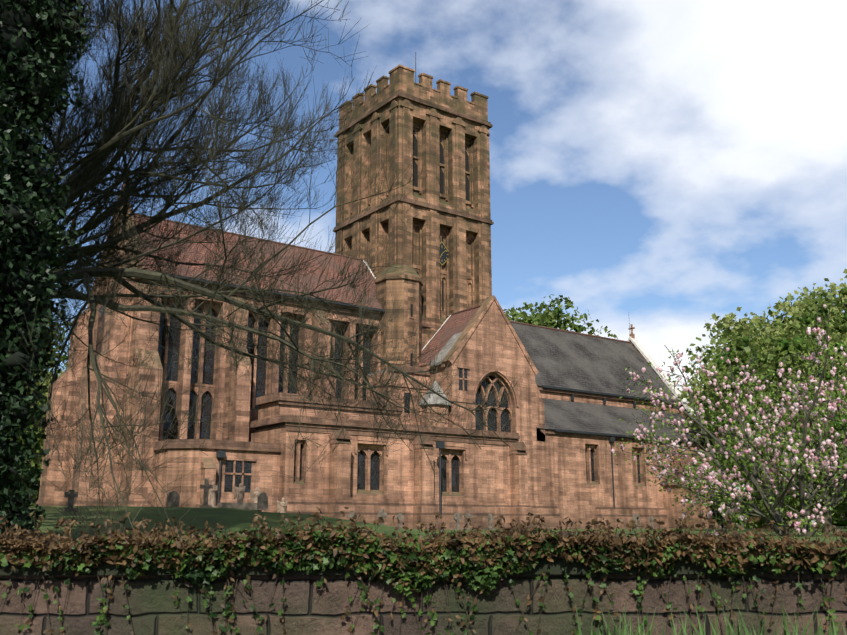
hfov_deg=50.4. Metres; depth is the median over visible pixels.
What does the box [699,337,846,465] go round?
tree leaves
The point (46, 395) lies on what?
tree
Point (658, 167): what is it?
sky
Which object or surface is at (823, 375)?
tree leaves
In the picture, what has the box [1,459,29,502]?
shrub
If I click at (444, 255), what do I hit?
church tower clock
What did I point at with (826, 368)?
tree
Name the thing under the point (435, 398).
church turret stone cap
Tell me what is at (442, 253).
clock gilt
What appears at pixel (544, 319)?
tree
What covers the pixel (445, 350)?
stone slab roof
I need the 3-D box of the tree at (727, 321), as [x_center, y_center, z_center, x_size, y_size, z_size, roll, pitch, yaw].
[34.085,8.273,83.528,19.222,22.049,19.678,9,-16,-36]
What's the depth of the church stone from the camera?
65.34 m
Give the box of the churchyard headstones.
[166,491,640,528]
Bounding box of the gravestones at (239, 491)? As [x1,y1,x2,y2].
[208,482,287,512]
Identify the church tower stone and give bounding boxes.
[335,64,491,370]
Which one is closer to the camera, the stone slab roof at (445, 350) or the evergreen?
the evergreen
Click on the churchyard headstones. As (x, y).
(262, 503)
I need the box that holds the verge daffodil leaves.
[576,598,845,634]
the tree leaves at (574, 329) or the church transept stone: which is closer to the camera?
the church transept stone
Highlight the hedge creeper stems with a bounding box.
[0,512,846,634]
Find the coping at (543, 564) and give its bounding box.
[0,547,846,574]
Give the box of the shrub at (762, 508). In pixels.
[688,420,834,529]
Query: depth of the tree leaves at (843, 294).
77.49 m
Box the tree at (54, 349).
[19,313,73,432]
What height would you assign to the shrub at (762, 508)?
6.510 m
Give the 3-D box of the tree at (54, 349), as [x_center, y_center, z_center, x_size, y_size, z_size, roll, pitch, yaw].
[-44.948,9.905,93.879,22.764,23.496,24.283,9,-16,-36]
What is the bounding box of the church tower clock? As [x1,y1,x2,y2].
[440,241,448,265]
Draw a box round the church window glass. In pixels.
[95,302,640,491]
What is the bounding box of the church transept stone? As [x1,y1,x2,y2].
[366,295,561,528]
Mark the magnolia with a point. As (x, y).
(711, 477)
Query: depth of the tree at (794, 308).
77.62 m
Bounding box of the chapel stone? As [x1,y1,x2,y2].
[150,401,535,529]
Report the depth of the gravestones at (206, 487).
47.86 m
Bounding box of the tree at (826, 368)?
[784,333,846,457]
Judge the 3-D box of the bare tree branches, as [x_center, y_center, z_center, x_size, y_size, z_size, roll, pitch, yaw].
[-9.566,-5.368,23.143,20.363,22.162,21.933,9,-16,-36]
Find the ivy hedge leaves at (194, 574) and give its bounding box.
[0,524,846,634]
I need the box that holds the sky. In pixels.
[17,0,846,523]
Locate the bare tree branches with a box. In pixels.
[1,0,525,535]
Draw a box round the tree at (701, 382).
[676,324,846,527]
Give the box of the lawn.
[3,505,846,545]
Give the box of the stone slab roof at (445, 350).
[430,332,461,365]
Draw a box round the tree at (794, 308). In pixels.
[750,269,846,405]
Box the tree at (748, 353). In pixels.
[681,291,846,531]
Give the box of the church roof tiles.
[135,213,714,484]
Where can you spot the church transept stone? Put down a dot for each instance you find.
(488, 342)
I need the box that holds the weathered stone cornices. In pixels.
[36,91,714,516]
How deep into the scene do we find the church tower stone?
66.58 m
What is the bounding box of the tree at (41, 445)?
[5,401,45,505]
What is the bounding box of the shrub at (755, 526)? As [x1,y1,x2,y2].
[712,464,798,528]
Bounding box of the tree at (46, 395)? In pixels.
[20,341,67,499]
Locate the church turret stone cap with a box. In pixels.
[419,381,450,406]
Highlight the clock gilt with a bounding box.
[440,242,448,265]
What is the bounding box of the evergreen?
[0,0,93,534]
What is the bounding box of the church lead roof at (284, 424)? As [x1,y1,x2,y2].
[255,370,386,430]
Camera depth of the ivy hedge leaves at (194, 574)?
8.49 m
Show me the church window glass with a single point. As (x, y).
(208, 374)
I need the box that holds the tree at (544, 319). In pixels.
[503,294,617,338]
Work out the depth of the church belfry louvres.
66.62 m
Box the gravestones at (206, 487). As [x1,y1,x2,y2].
[62,478,655,529]
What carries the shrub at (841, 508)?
on the lawn
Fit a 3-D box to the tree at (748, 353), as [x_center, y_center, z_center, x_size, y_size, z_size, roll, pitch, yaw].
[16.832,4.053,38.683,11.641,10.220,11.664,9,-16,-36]
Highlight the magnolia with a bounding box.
[605,297,846,536]
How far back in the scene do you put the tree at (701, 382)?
70.16 m
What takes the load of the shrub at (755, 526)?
on the lawn
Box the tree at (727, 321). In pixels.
[687,286,845,507]
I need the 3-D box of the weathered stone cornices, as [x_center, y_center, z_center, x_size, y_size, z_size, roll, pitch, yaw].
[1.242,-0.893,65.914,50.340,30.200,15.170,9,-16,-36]
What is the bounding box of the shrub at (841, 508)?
[794,457,846,528]
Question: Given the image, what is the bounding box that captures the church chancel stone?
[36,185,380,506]
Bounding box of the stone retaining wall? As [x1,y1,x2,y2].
[0,574,846,634]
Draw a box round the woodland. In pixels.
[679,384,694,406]
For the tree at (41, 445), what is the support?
on the lawn
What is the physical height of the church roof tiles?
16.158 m
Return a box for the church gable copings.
[363,260,714,433]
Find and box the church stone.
[540,324,735,528]
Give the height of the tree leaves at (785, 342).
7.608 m

